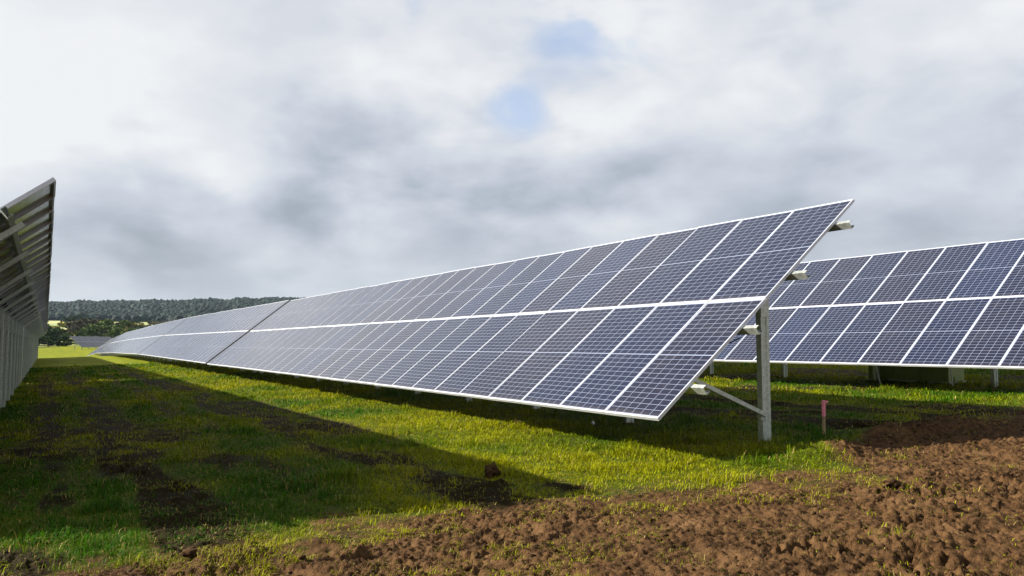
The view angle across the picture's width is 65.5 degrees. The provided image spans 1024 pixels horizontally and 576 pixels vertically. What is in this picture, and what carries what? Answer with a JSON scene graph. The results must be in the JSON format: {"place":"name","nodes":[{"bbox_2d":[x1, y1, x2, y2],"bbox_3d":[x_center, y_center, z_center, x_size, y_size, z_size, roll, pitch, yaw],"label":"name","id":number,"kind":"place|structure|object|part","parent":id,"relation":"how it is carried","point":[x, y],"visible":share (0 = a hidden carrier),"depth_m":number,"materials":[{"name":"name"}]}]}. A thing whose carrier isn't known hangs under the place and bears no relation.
{"place":"outdoors","nodes":[
{"label":"outdoors","id":0,"kind":"place"},
{"bbox_2d":[38,321,160,346],"bbox_3d":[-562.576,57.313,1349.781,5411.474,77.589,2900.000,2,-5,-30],"label":"hills","id":1,"kind":"structure","parent":0,"point":[52,323],"depth_m":534.79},
{"bbox_2d":[39,336,55,346],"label":"tree","id":2,"kind":"object","parent":1,"relation":"on","point":[44,342],"visible":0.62,"depth_m":245.10,"materials":[{"name":"green plant"}]},
{"bbox_2d":[38,325,60,345],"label":"tree","id":3,"kind":"object","parent":1,"relation":"on","point":[54,332],"visible":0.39,"depth_m":275.27,"materials":[{"name":"green plant"}]},
{"bbox_2d":[47,328,68,338],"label":"tree","id":4,"kind":"object","parent":1,"relation":"on","point":[62,331],"visible":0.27,"depth_m":298.20,"materials":[{"name":"green plant"}]},
{"bbox_2d":[47,334,74,345],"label":"tree","id":5,"kind":"object","parent":1,"relation":"on","point":[56,341],"visible":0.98,"depth_m":241.24,"materials":[{"name":"green plant"}]},
{"bbox_2d":[53,321,73,334],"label":"tree","id":6,"kind":"object","parent":1,"relation":"on","point":[62,323],"visible":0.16,"depth_m":328.31,"materials":[{"name":"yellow plant"}]},
{"bbox_2d":[60,314,82,321],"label":"tree","id":7,"kind":"object","parent":1,"relation":"on","point":[70,319],"visible":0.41,"depth_m":494.88,"materials":[{"name":"green plant"}]},
{"bbox_2d":[59,320,84,338],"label":"tree","id":8,"kind":"object","parent":1,"relation":"on","point":[75,326],"visible":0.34,"depth_m":305.58,"materials":[{"name":"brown plant"}]},
{"bbox_2d":[64,318,107,335],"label":"tree","id":9,"kind":"object","parent":1,"relation":"on","point":[87,321],"visible":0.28,"depth_m":317.67,"materials":[{"name":"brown plant"}]},
{"bbox_2d":[73,329,103,336],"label":"tree","id":10,"kind":"object","parent":1,"relation":"on","point":[88,332],"visible":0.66,"depth_m":290.53,"materials":[{"name":"green plant"}]},
{"bbox_2d":[79,324,111,336],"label":"tree","id":11,"kind":"object","parent":1,"relation":"on","point":[97,327],"visible":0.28,"depth_m":298.61,"materials":[{"name":"green plant"}]},
{"bbox_2d":[95,319,130,334],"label":"tree","id":12,"kind":"object","parent":1,"relation":"on","point":[122,324],"visible":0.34,"depth_m":308.92,"materials":[{"name":"green plant"}]},
{"bbox_2d":[103,327,136,336],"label":"tree","id":13,"kind":"object","parent":1,"relation":"on","point":[118,331],"visible":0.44,"depth_m":288.25,"materials":[{"name":"green plant"}]},
{"bbox_2d":[122,323,146,330],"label":"tree","id":14,"kind":"object","parent":1,"relation":"on","point":[132,325],"visible":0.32,"depth_m":314.89,"materials":[{"name":"green plant"}]},
{"bbox_2d":[138,320,159,326],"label":"tree","id":15,"kind":"object","parent":1,"relation":"on","point":[149,322],"visible":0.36,"depth_m":444.03,"materials":[{"name":"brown plant"}]},
{"bbox_2d":[152,321,167,325],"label":"tree","id":16,"kind":"object","parent":1,"relation":"on","point":[157,322],"visible":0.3,"depth_m":438.31,"materials":[{"name":"plant"}]},
{"bbox_2d":[48,296,305,321],"bbox_3d":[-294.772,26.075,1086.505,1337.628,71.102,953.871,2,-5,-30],"label":"forest","id":17,"kind":"object","parent":1,"relation":"on","point":[144,310],"visible":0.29,"depth_m":1010.77,"materials":[{"name":"green plant"}]},
{"bbox_2d":[0,345,1023,575],"bbox_3d":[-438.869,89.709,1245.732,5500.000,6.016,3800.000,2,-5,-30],"label":"ground","id":18,"kind":"structure","parent":0,"point":[935,551],"depth_m":7.01,"materials":[{"name":"green plant"}]},
{"bbox_2d":[0,177,55,407],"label":"solar array","id":19,"kind":"object","parent":18,"relation":"on","point":[26,227],"visible":0.93,"depth_m":13.44,"materials":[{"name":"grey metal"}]},
{"bbox_2d":[21,306,48,381],"bbox_3d":[-28.052,3.325,44.524,3.552,3.609,29.360,2,-5,-30],"label":"solar array","id":20,"kind":"object","parent":18,"relation":"on","point":[31,328],"visible":0.48,"depth_m":40.20,"materials":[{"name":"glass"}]},
{"bbox_2d":[32,323,47,365],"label":"solar array","id":21,"kind":"object","parent":18,"relation":"on","point":[38,333],"visible":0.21,"depth_m":67.85,"materials":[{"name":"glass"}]},
{"bbox_2d":[37,330,46,357],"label":"solar array","id":22,"kind":"object","parent":18,"relation":"on","point":[45,331],"visible":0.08,"depth_m":88.37,"materials":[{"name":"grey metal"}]},
{"bbox_2d":[70,336,111,349],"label":"solar array","id":23,"kind":"object","parent":18,"relation":"on","point":[86,341],"visible":0.63,"depth_m":208.31,"materials":[{"name":"blue glass"}]},
{"bbox_2d":[87,334,121,355],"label":"solar array","id":24,"kind":"object","parent":18,"relation":"on","point":[103,346],"visible":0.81,"depth_m":121.83,"materials":[{"name":"glass"}]},
{"bbox_2d":[97,327,145,355],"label":"solar array","id":25,"kind":"object","parent":18,"relation":"on","point":[117,342],"visible":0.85,"depth_m":96.22,"materials":[{"name":"glass"}]},
{"bbox_2d":[111,317,188,360],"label":"solar array","id":26,"kind":"object","parent":18,"relation":"on","point":[142,340],"visible":0.85,"depth_m":69.74,"materials":[{"name":"glass"}]},
{"bbox_2d":[181,546,207,558],"bbox_3d":[-2.220,1.855,5.587,0.197,0.090,0.174,2,-5,-30],"label":"earth clod","id":27,"kind":"object","parent":18,"relation":"on","point":[190,552],"visible":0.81,"depth_m":5.52,"materials":[{"name":"soil"}]},
{"bbox_2d":[139,300,290,372],"bbox_3d":[-18.892,3.195,47.572,3.551,3.759,29.536,2,-5,-30],"label":"solar array","id":28,"kind":"object","parent":18,"relation":"on","point":[204,339],"visible":0.94,"depth_m":42.62,"materials":[{"name":"glass"}]},
{"bbox_2d":[485,461,500,479],"bbox_3d":[-0.201,1.938,8.358,0.171,0.226,0.284,0,-4,-2],"label":"earth clod","id":29,"kind":"object","parent":18,"relation":"on","point":[492,470],"visible":0.8,"depth_m":8.29,"materials":[{"name":"soil"}]},
{"bbox_2d":[0,361,1023,575],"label":"grass","id":30,"kind":"structure","parent":18,"relation":"on","point":[768,448],"depth_m":10.46,"materials":[{"name":"green plant"}]},
{"bbox_2d":[0,417,1023,575],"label":"straw","id":31,"kind":"object","parent":18,"relation":"on","point":[663,521],"visible":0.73,"depth_m":5.83,"materials":[{"name":"beige plant"}]},
{"bbox_2d":[1,409,1023,575],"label":"soil clods","id":32,"kind":"object","parent":18,"relation":"on","point":[953,507],"visible":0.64,"depth_m":5.86,"materials":[{"name":"brown soil"}]},
{"bbox_2d":[207,199,854,441],"bbox_3d":[-4.128,1.472,22.312,3.551,3.759,29.360,2,-5,-30],"label":"solar array","id":33,"kind":"object","parent":18,"relation":"on","point":[651,327],"visible":0.96,"depth_m":13.09,"materials":[{"name":"blue glass"}]},
{"bbox_2d":[822,400,827,437],"bbox_3d":[4.093,1.784,10.408,0.038,0.635,0.164,-2,-3,37],"label":"survey stake","id":34,"kind":"object","parent":18,"relation":"on","point":[823,414],"visible":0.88,"depth_m":10.35,"materials":[{"name":"brown wood"}]},
{"bbox_2d":[708,238,1023,386],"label":"solar array","id":35,"kind":"object","parent":18,"relation":"on","point":[959,306],"visible":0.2,"depth_m":18.32,"materials":[{"name":"glass"}]},
{"bbox_2d":[881,478,902,488],"bbox_3d":[3.412,1.755,7.148,0.214,0.100,0.148,0,-4,-6],"label":"earth clod","id":36,"kind":"object","parent":18,"relation":"on","point":[894,483],"visible":0.97,"depth_m":7.11,"materials":[{"name":"soil"}]},
{"bbox_2d":[866,365,965,383],"bbox_3d":[9.680,1.697,19.180,0.720,1.220,2.150,2,-5,-30],"label":"equipment cabinet","id":37,"kind":"object","parent":18,"relation":"on","point":[941,375],"visible":0.21,"depth_m":18.71,"materials":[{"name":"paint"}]},
{"bbox_3d":[9.055,1.696,19.586,0.048,0.980,0.640,2,-5,-30],"label":"door","id":38,"kind":"part","parent":37,"relation":"part of","materials":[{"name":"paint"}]},
{"bbox_3d":[9.398,1.654,19.000,0.048,0.980,0.640,2,-5,-30],"label":"door","id":39,"kind":"part","parent":37,"relation":"part of","materials":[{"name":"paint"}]},
{"bbox_3d":[9.732,1.614,18.427,0.048,0.980,0.610,2,-5,-30],"label":"door","id":40,"kind":"part","parent":37,"relation":"part of","materials":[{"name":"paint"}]},
{"bbox_2d":[0,0,1023,301],"label":"sky","id":41,"kind":"structure","parent":0,"point":[219,149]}
]}

